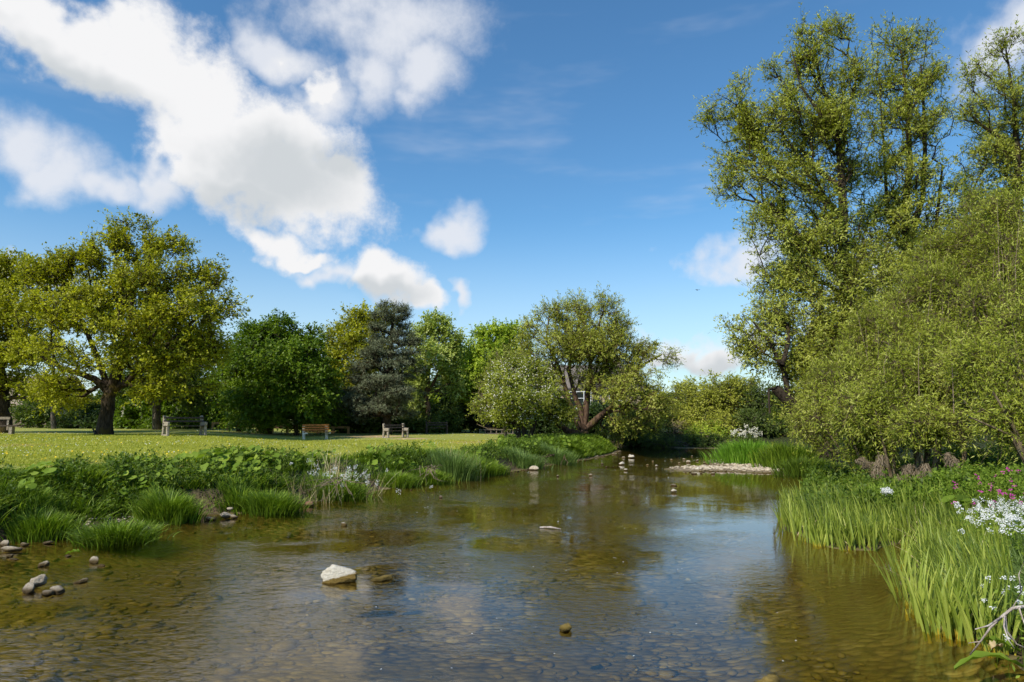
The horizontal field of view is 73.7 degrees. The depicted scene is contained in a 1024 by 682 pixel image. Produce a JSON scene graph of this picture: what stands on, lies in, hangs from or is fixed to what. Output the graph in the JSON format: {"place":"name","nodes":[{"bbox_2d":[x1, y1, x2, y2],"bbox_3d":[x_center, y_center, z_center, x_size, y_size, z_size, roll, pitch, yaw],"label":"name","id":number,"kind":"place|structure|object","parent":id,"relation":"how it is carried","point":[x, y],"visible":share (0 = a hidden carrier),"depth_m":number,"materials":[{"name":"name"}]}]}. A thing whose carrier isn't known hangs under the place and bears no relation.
{"place":"outdoors","nodes":[
{"label":"outdoors","id":0,"kind":"place"},
{"bbox_2d":[0,433,497,467],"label":"lawn grass","id":1,"kind":"structure","parent":0,"point":[118,447],"depth_m":22.50,"materials":[{"name":"plant"}]},
{"bbox_2d":[0,445,805,657],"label":"river","id":2,"kind":"structure","parent":0,"point":[756,491],"depth_m":15.39,"materials":[{"name":"liquid"}]},
{"bbox_2d":[30,574,47,587],"bbox_3d":[-4.783,2.421,6.889,0.134,0.128,0.140,-4,-7,29],"label":"stone","id":3,"kind":"object","parent":2,"relation":"in","point":[39,580],"visible":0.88,"depth_m":6.86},
{"bbox_2d":[0,492,100,545],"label":"grass tussock","id":4,"kind":"object","parent":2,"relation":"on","point":[45,526],"depth_m":9.61,"materials":[{"name":"plant"}]},
{"bbox_2d":[122,484,217,526],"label":"grass tussock","id":5,"kind":"object","parent":2,"relation":"on","point":[158,506],"depth_m":11.07,"materials":[{"name":"plant"}]},
{"bbox_2d":[222,487,319,520],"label":"grass tussock","id":6,"kind":"object","parent":2,"relation":"on","point":[267,505],"depth_m":12.18,"materials":[{"name":"plant"}]},
{"bbox_2d":[321,564,356,585],"bbox_3d":[-1.804,2.447,7.152,0.375,0.211,0.215,1,-3,0],"label":"stone","id":7,"kind":"object","parent":2,"relation":"in","point":[333,575],"visible":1,"depth_m":7.08,"materials":[{"name":"stone"}]},
{"bbox_2d":[954,650,1023,669],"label":"broad leaf","id":8,"kind":"object","parent":2,"relation":"on","point":[975,654],"visible":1,"depth_m":4.55,"materials":[{"name":"green plant"}]},
{"bbox_2d":[0,418,1023,681],"bbox_3d":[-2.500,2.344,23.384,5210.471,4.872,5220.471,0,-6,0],"label":"ground","id":9,"kind":"structure","parent":0,"point":[860,620],"depth_m":7.61,"materials":[{"name":"soil"}]},
{"bbox_2d":[8,396,64,427],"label":"bush","id":10,"kind":"object","parent":9,"relation":"on","point":[36,421],"visible":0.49,"depth_m":52.96,"materials":[{"name":"green plant"}]},
{"bbox_2d":[0,482,78,515],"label":"grass tussock","id":11,"kind":"object","parent":9,"relation":"on","point":[28,492],"depth_m":10.29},
{"bbox_2d":[0,246,100,432],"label":"spreading tree","id":12,"kind":"object","parent":9,"relation":"on","point":[8,294],"visible":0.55,"depth_m":35.41,"materials":[{"name":"green plant"}]},
{"bbox_2d":[10,332,99,428],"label":"slender tree","id":13,"kind":"object","parent":9,"relation":"on","point":[53,420],"visible":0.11,"depth_m":50.36,"materials":[{"name":"green plant"}]},
{"bbox_2d":[43,394,100,427],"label":"bush","id":14,"kind":"object","parent":9,"relation":"on","point":[82,411],"visible":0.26,"depth_m":52.38,"materials":[{"name":"green plant"}]},
{"bbox_2d":[47,408,98,428],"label":"bush","id":15,"kind":"object","parent":9,"relation":"on","point":[89,421],"visible":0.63,"depth_m":50.28,"materials":[{"name":"green plant"}]},
{"bbox_2d":[51,516,176,551],"bbox_3d":[-5.482,2.638,9.559,1.662,0.389,1.570,6,-9,-42],"label":"grass tussock","id":16,"kind":"object","parent":9,"relation":"on","point":[109,536],"depth_m":9.31,"materials":[{"name":"plant"}]},
{"bbox_2d":[0,205,253,434],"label":"spreading tree","id":17,"kind":"object","parent":9,"relation":"on","point":[158,318],"visible":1,"depth_m":30.58,"materials":[{"name":"green plant"}]},
{"bbox_2d":[17,446,281,504],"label":"dock leaves","id":18,"kind":"object","parent":9,"relation":"on","point":[30,485],"visible":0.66,"depth_m":12.43,"materials":[{"name":"plant"}]},
{"bbox_2d":[86,333,227,429],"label":"shade tree","id":19,"kind":"object","parent":9,"relation":"on","point":[156,419],"visible":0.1,"depth_m":45.00,"materials":[{"name":"green plant"}]},
{"bbox_2d":[93,370,227,428],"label":"flowering bush","id":20,"kind":"object","parent":9,"relation":"on","point":[126,416],"visible":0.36,"depth_m":49.62,"materials":[{"name":"green plant"}]},
{"bbox_2d":[161,415,206,435],"bbox_3d":[-14.509,3.749,30.284,0.638,0.898,1.750,-6,-9,43],"label":"park bench","id":21,"kind":"object","parent":9,"relation":"on","point":[166,425],"visible":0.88,"depth_m":30.33,"materials":[{"name":"concrete"}]},
{"bbox_2d":[204,474,261,513],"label":"grass tussock","id":22,"kind":"object","parent":9,"relation":"on","point":[230,489],"depth_m":12.45,"materials":[{"name":"plant"}]},
{"bbox_2d":[198,308,351,434],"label":"dense tree","id":23,"kind":"object","parent":9,"relation":"on","point":[278,373],"visible":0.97,"depth_m":40.47,"materials":[{"name":"green plant"}]},
{"bbox_2d":[211,422,349,433],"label":"rail fence","id":24,"kind":"object","parent":9,"relation":"on","point":[332,427],"visible":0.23,"depth_m":46.94,"materials":[{"name":"brown wood"}]},
{"bbox_2d":[0,433,579,516],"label":"nettles","id":25,"kind":"object","parent":9,"relation":"on","point":[126,459],"visible":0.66,"depth_m":12.70,"materials":[{"name":"green plant"}]},
{"bbox_2d":[0,437,613,527],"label":"bank grass","id":26,"kind":"structure","parent":9,"relation":"on","point":[96,510],"depth_m":12.46,"materials":[{"name":"plant"}]},
{"bbox_2d":[272,473,341,504],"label":"dead reeds","id":27,"kind":"object","parent":9,"relation":"on","point":[308,492],"visible":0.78,"depth_m":13.67,"materials":[{"name":"plant"}]},
{"bbox_2d":[302,424,334,438],"bbox_3d":[-9.996,4.691,35.218,1.575,0.784,0.576,5,-8,-38],"label":"park bench","id":28,"kind":"object","parent":9,"relation":"on","point":[326,431],"visible":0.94,"depth_m":35.29,"materials":[{"name":"wood"}]},
{"bbox_2d":[286,468,379,503],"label":"grass tussock","id":29,"kind":"object","parent":9,"relation":"on","point":[351,488],"depth_m":14.32,"materials":[{"name":"plant"}]},
{"bbox_2d":[300,477,372,506],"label":"dead branch","id":30,"kind":"object","parent":9,"relation":"on","point":[329,482],"visible":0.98,"depth_m":13.51,"materials":[{"name":"wood"}]},
{"bbox_2d":[287,369,393,432],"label":"hedge bush","id":31,"kind":"object","parent":9,"relation":"on","point":[349,422],"visible":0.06,"depth_m":49.06,"materials":[{"name":"green plant"}]},
{"bbox_2d":[311,438,381,487],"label":"flowers","id":32,"kind":"object","parent":9,"relation":"on","point":[336,473],"visible":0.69,"depth_m":15.25,"materials":[{"name":"plant"}]},
{"bbox_2d":[318,298,403,397],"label":"woodland tree","id":33,"kind":"object","parent":9,"relation":"on","point":[350,339],"visible":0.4,"depth_m":52.07,"materials":[{"name":"green plant"}]},
{"bbox_2d":[289,458,433,514],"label":"white flowers","id":34,"kind":"object","parent":9,"relation":"on","point":[355,479],"visible":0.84,"depth_m":14.32,"materials":[{"name":"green plant"}]},
{"bbox_2d":[348,407,397,433],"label":"bush","id":35,"kind":"object","parent":9,"relation":"on","point":[371,426],"visible":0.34,"depth_m":47.96,"materials":[{"name":"green plant"}]},
{"bbox_2d":[329,297,429,434],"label":"conifer","id":36,"kind":"object","parent":9,"relation":"on","point":[387,378],"visible":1,"depth_m":44.52,"materials":[{"name":"green plant"}]},
{"bbox_2d":[175,435,604,487],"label":"butterbur leaves","id":37,"kind":"object","parent":9,"relation":"on","point":[239,458],"visible":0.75,"depth_m":16.08,"materials":[{"name":"plant"}]},
{"bbox_2d":[382,423,408,437],"bbox_3d":[-6.424,4.946,37.695,0.562,0.791,1.452,-6,-9,43],"label":"park bench","id":38,"kind":"object","parent":9,"relation":"on","point":[403,430],"visible":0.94,"depth_m":37.87,"materials":[{"name":"concrete"}]},
{"bbox_2d":[367,465,433,488],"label":"grass tussock","id":39,"kind":"object","parent":9,"relation":"on","point":[401,479],"depth_m":16.84,"materials":[{"name":"plant"}]},
{"bbox_2d":[396,461,456,484],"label":"grass tussock","id":40,"kind":"object","parent":9,"relation":"on","point":[442,476],"depth_m":17.78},
{"bbox_2d":[391,401,468,432],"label":"hedge bush","id":41,"kind":"object","parent":9,"relation":"on","point":[452,416],"visible":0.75,"depth_m":49.49,"materials":[{"name":"green plant"}]},
{"bbox_2d":[81,461,779,526],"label":"gravel","id":42,"kind":"structure","parent":9,"relation":"on","point":[736,468],"depth_m":22.05,"materials":[{"name":"gravel"}]},
{"bbox_2d":[400,306,470,432],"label":"spring tree","id":43,"kind":"object","parent":9,"relation":"on","point":[444,355],"visible":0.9,"depth_m":49.65,"materials":[{"name":"green plant"}]},
{"bbox_2d":[391,345,479,432],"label":"woodland tree","id":44,"kind":"object","parent":9,"relation":"on","point":[446,399],"visible":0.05,"depth_m":55.23,"materials":[{"name":"green plant"}]},
{"bbox_2d":[0,496,886,681],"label":"riverbed cobbles","id":45,"kind":"object","parent":9,"relation":"on","point":[107,632],"visible":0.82,"depth_m":7.03,"materials":[{"name":"stone"}]},
{"bbox_2d":[415,447,487,480],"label":"grass tussock","id":46,"kind":"object","parent":9,"relation":"on","point":[456,466],"depth_m":18.81,"materials":[{"name":"plant"}]},
{"bbox_2d":[453,448,502,477],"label":"grass tussock","id":47,"kind":"object","parent":9,"relation":"on","point":[488,470],"depth_m":19.95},
{"bbox_2d":[441,316,534,432],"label":"spring tree","id":48,"kind":"object","parent":9,"relation":"on","point":[475,356],"visible":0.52,"depth_m":51.18,"materials":[{"name":"green plant"}]},
{"bbox_2d":[453,400,530,434],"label":"bush","id":49,"kind":"object","parent":9,"relation":"on","point":[473,427],"visible":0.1,"depth_m":53.65,"materials":[{"name":"green plant"}]},
{"bbox_2d":[482,457,511,475],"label":"grass tussock","id":50,"kind":"object","parent":9,"relation":"on","point":[503,471],"depth_m":20.43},
{"bbox_2d":[464,342,533,437],"bbox_3d":[-0.595,2.454,33.950,3.732,5.116,2.711,2,-7,-15],"label":"slender tree","id":51,"kind":"object","parent":9,"relation":"on","point":[505,351],"visible":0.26,"depth_m":33.74,"materials":[{"name":"green plant"}]},
{"bbox_2d":[494,444,553,468],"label":"grass tussock","id":52,"kind":"object","parent":9,"relation":"on","point":[522,460],"depth_m":22.92,"materials":[{"name":"plant"}]},
{"bbox_2d":[470,350,584,438],"bbox_3d":[0.704,2.583,31.893,5.489,4.630,4.714,0,-6,0],"label":"hawthorn","id":53,"kind":"object","parent":9,"relation":"on","point":[521,396],"visible":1,"depth_m":31.68,"materials":[{"name":"green plant"}]},
{"bbox_2d":[527,440,586,464],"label":"grass tussock","id":54,"kind":"object","parent":9,"relation":"on","point":[557,458],"depth_m":25.16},
{"bbox_2d":[497,432,616,458],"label":"bank grass","id":55,"kind":"structure","parent":9,"relation":"on","point":[603,446],"depth_m":31.19,"materials":[{"name":"plant"}]},
{"bbox_2d":[521,395,635,440],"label":"bush","id":56,"kind":"object","parent":9,"relation":"on","point":[595,409],"visible":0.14,"depth_m":45.10,"materials":[{"name":"green plant"}]},
{"bbox_2d":[545,358,642,411],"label":"house","id":57,"kind":"structure","parent":9,"relation":"on","point":[581,396],"depth_m":57.83,"materials":[{"name":"stone"}]},
{"bbox_2d":[508,281,691,443],"bbox_3d":[4.552,1.166,36.116,10.160,8.851,6.305,0,-6,0],"label":"willow tree","id":58,"kind":"object","parent":9,"relation":"on","point":[580,343],"visible":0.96,"depth_m":35.46,"materials":[{"name":"green plant"}]},
{"bbox_2d":[606,392,683,446],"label":"riverside shrub","id":59,"kind":"object","parent":9,"relation":"on","point":[631,441],"visible":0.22,"depth_m":40.52,"materials":[{"name":"green plant"}]},
{"bbox_2d":[662,375,712,432],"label":"riverside tree","id":60,"kind":"object","parent":9,"relation":"on","point":[686,386],"visible":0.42,"depth_m":43.42,"materials":[{"name":"green plant"}]},
{"bbox_2d":[632,430,762,447],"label":"grass","id":61,"kind":"structure","parent":9,"relation":"on","point":[696,441],"depth_m":38.78,"materials":[{"name":"green plant"}]},
{"bbox_2d":[679,419,740,441],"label":"riverside shrub","id":62,"kind":"object","parent":9,"relation":"on","point":[707,431],"visible":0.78,"depth_m":39.99,"materials":[{"name":"green plant"}]},
{"bbox_2d":[685,368,766,435],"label":"riverside tree","id":63,"kind":"object","parent":9,"relation":"on","point":[721,397],"visible":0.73,"depth_m":42.01,"materials":[{"name":"green plant"}]},
{"bbox_2d":[700,439,774,464],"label":"grass tussock","id":64,"kind":"object","parent":9,"relation":"on","point":[730,452],"depth_m":24.74,"materials":[{"name":"plant"}]},
{"bbox_2d":[730,425,762,443],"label":"white flowers","id":65,"kind":"object","parent":9,"relation":"on","point":[749,430],"visible":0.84,"depth_m":27.72,"materials":[{"name":"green plant"}]},
{"bbox_2d":[719,376,799,438],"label":"riverside tree","id":66,"kind":"object","parent":9,"relation":"on","point":[755,416],"visible":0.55,"depth_m":40.48,"materials":[{"name":"green plant"}]},
{"bbox_2d":[739,440,836,468],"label":"grass tussock","id":67,"kind":"object","parent":9,"relation":"on","point":[773,455],"depth_m":22.29,"materials":[{"name":"plant"}]},
{"bbox_2d":[789,511,809,546],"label":"iris plant","id":68,"kind":"object","parent":9,"relation":"on","point":[799,538],"visible":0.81,"depth_m":9.51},
{"bbox_2d":[689,2,913,463],"bbox_3d":[10.703,-4.395,25.036,8.018,17.852,6.927,0,-6,0],"label":"tall willow","id":69,"kind":"object","parent":9,"relation":"on","point":[828,120],"visible":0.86,"depth_m":24.73,"materials":[{"name":"green plant"}]},
{"bbox_2d":[762,455,845,477],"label":"grass tussock","id":70,"kind":"object","parent":9,"relation":"on","point":[792,468],"depth_m":20.10,"materials":[{"name":"green plant"}]},
{"bbox_2d":[807,522,832,548],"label":"iris plant","id":71,"kind":"object","parent":9,"relation":"on","point":[815,543],"visible":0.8,"depth_m":9.13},
{"bbox_2d":[831,522,860,552],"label":"iris plant","id":72,"kind":"object","parent":9,"relation":"on","point":[842,547],"visible":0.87,"depth_m":8.80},
{"bbox_2d":[771,295,942,477],"bbox_3d":[7.951,1.150,15.490,4.060,4.685,4.062,-3,-7,22],"label":"willow bush","id":73,"kind":"object","parent":9,"relation":"on","point":[841,403],"visible":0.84,"depth_m":15.16,"materials":[{"name":"green plant"}]},
{"bbox_2d":[879,487,898,511],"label":"white flower plant","id":74,"kind":"object","parent":9,"relation":"on","point":[886,490],"visible":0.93,"depth_m":10.55,"materials":[{"name":"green plant"}]},
{"bbox_2d":[859,539,919,594],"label":"iris plant","id":75,"kind":"object","parent":9,"relation":"on","point":[894,570],"visible":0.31,"depth_m":6.69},
{"bbox_2d":[874,548,918,602],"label":"iris plant","id":76,"kind":"object","parent":9,"relation":"on","point":[890,582],"visible":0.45,"depth_m":6.47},
{"bbox_2d":[770,460,1023,634],"bbox_3d":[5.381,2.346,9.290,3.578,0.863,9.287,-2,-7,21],"label":"iris bed","id":77,"kind":"object","parent":9,"relation":"on","point":[927,529],"visible":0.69,"depth_m":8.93,"materials":[{"name":"plant"}]},
{"bbox_2d":[880,529,916,589],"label":"iris plant","id":78,"kind":"object","parent":9,"relation":"on","point":[906,560],"visible":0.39,"depth_m":6.91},
{"bbox_2d":[882,514,915,570],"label":"iris plant","id":79,"kind":"object","parent":9,"relation":"on","point":[903,542],"visible":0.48,"depth_m":8.01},
{"bbox_2d":[877,526,925,578],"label":"iris plant","id":80,"kind":"object","parent":9,"relation":"on","point":[887,552],"visible":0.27,"depth_m":7.36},
{"bbox_2d":[875,547,929,609],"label":"iris plant","id":81,"kind":"object","parent":9,"relation":"on","point":[903,593],"visible":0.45,"depth_m":6.27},
{"bbox_2d":[793,442,1023,515],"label":"bank herbs","id":82,"kind":"object","parent":9,"relation":"on","point":[820,476],"visible":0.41,"depth_m":13.06,"materials":[{"name":"green plant"}]},
{"bbox_2d":[892,553,930,620],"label":"iris plant","id":83,"kind":"object","parent":9,"relation":"on","point":[907,617],"visible":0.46,"depth_m":5.95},
{"bbox_2d":[847,10,978,446],"bbox_3d":[15.204,-4.828,27.203,9.241,18.084,4.961,5,-8,-40],"label":"tall willow","id":84,"kind":"object","parent":9,"relation":"on","point":[922,126],"visible":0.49,"depth_m":27.54,"materials":[{"name":"green plant"}]},
{"bbox_2d":[894,555,944,627],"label":"iris plant","id":85,"kind":"object","parent":9,"relation":"on","point":[917,595],"visible":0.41,"depth_m":5.65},
{"bbox_2d":[907,557,939,626],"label":"iris plant","id":86,"kind":"object","parent":9,"relation":"on","point":[923,601],"visible":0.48,"depth_m":5.69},
{"bbox_2d":[903,554,944,622],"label":"iris plant","id":87,"kind":"object","parent":9,"relation":"on","point":[920,592],"visible":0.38,"depth_m":5.78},
{"bbox_2d":[848,171,1007,476],"bbox_3d":[9.501,-0.613,15.753,3.970,8.038,7.011,-5,-8,37],"label":"willow bush","id":88,"kind":"object","parent":9,"relation":"on","point":[930,419],"visible":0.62,"depth_m":14.63,"materials":[{"name":"green plant"}]},
{"bbox_2d":[870,455,888,479],"bbox_3d":[6.982,2.432,13.009,0.386,0.535,0.358,-1,-7,13],"label":"flood debris","id":89,"kind":"object","parent":88,"relation":"hanging from","point":[879,460],"visible":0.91,"depth_m":13.00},
{"bbox_2d":[858,460,1023,514],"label":"bank herbs","id":90,"kind":"object","parent":9,"relation":"on","point":[985,473],"visible":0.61,"depth_m":10.98,"materials":[{"name":"green plant"}]},
{"bbox_2d":[913,566,970,641],"bbox_3d":[3.515,2.120,5.488,0.602,0.571,0.167,1,-6,-9],"label":"iris plant","id":91,"kind":"object","parent":9,"relation":"on","point":[936,636],"visible":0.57,"depth_m":5.41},
{"bbox_2d":[899,556,989,643],"bbox_3d":[3.435,2.057,5.380,0.598,0.673,0.266,-1,-7,13],"label":"iris plant","id":92,"kind":"object","parent":9,"relation":"on","point":[926,623],"visible":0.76,"depth_m":5.45,"materials":[{"name":"plant"}]},
{"bbox_2d":[915,567,983,641],"bbox_3d":[3.443,2.089,5.409,0.498,0.615,0.273,0,-6,0],"label":"iris plant","id":93,"kind":"object","parent":9,"relation":"on","point":[944,636],"visible":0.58,"depth_m":5.43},
{"bbox_2d":[931,569,975,647],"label":"iris plant","id":94,"kind":"object","parent":9,"relation":"on","point":[947,631],"visible":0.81,"depth_m":5.26,"materials":[{"name":"plant"}]},
{"bbox_2d":[932,558,978,631],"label":"iris plant","id":95,"kind":"object","parent":9,"relation":"on","point":[942,611],"visible":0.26,"depth_m":5.42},
{"bbox_2d":[933,564,978,637],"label":"iris plant","id":96,"kind":"object","parent":9,"relation":"on","point":[953,632],"visible":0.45,"depth_m":5.37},
{"bbox_2d":[941,495,971,510],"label":"butterbur plant","id":97,"kind":"object","parent":9,"relation":"on","point":[960,498],"visible":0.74,"depth_m":10.13,"materials":[{"name":"green plant"}]},
{"bbox_2d":[936,565,998,645],"bbox_3d":[3.527,2.060,5.291,0.378,0.646,0.254,0,-6,0],"label":"iris plant","id":98,"kind":"object","parent":9,"relation":"on","point":[954,614],"visible":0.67,"depth_m":5.26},
{"bbox_2d":[915,175,1023,465],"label":"willow bush","id":99,"kind":"object","parent":9,"relation":"on","point":[990,377],"visible":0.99,"depth_m":13.09,"materials":[{"name":"green plant"}]},
{"bbox_2d":[941,452,959,468],"bbox_3d":[8.008,2.277,12.422,0.345,0.504,0.336,0,-6,0],"label":"flood debris","id":100,"kind":"object","parent":99,"relation":"hanging from","point":[947,456],"visible":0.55,"depth_m":12.43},
{"bbox_2d":[951,570,1004,648],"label":"iris plant","id":101,"kind":"object","parent":9,"relation":"on","point":[969,628],"visible":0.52,"depth_m":5.17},
{"bbox_2d":[939,14,1023,330],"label":"tall willow","id":102,"kind":"object","parent":9,"relation":"on","point":[1005,150],"visible":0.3,"depth_m":30.98,"materials":[{"name":"green plant"}]},
{"bbox_2d":[946,467,1022,526],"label":"pink flowers","id":103,"kind":"object","parent":9,"relation":"on","point":[997,491],"visible":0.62,"depth_m":9.87,"materials":[{"name":"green plant"}]},
{"bbox_2d":[959,568,1010,650],"bbox_3d":[3.575,2.027,5.136,0.205,0.678,0.297,6,-9,-44],"label":"iris plant","id":104,"kind":"object","parent":9,"relation":"on","point":[981,624],"visible":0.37,"depth_m":5.13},
{"bbox_2d":[952,496,1023,568],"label":"white flowers","id":105,"kind":"object","parent":9,"relation":"on","point":[1005,521],"visible":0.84,"depth_m":7.55,"materials":[{"name":"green plant"}]},
{"bbox_2d":[972,563,1004,642],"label":"iris plant","id":106,"kind":"object","parent":9,"relation":"on","point":[980,602],"visible":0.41,"depth_m":5.25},
{"bbox_2d":[955,577,1022,657],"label":"iris plant","id":107,"kind":"object","parent":9,"relation":"on","point":[986,648],"visible":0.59,"depth_m":4.97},
{"bbox_2d":[969,561,1023,654],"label":"dead branch","id":108,"kind":"object","parent":9,"relation":"on","point":[998,619],"visible":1,"depth_m":3.94,"materials":[{"name":"grey wood"}]},
{"bbox_2d":[975,587,1023,655],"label":"iris plant","id":109,"kind":"object","parent":9,"relation":"on","point":[1011,649],"visible":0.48,"depth_m":4.93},
{"bbox_2d":[980,576,1023,681],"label":"white flowers","id":110,"kind":"object","parent":9,"relation":"on","point":[1019,618],"visible":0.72,"depth_m":4.86,"materials":[{"name":"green plant"}]},
{"bbox_2d":[0,0,1023,415],"label":"sky","id":111,"kind":"structure","parent":0,"point":[476,161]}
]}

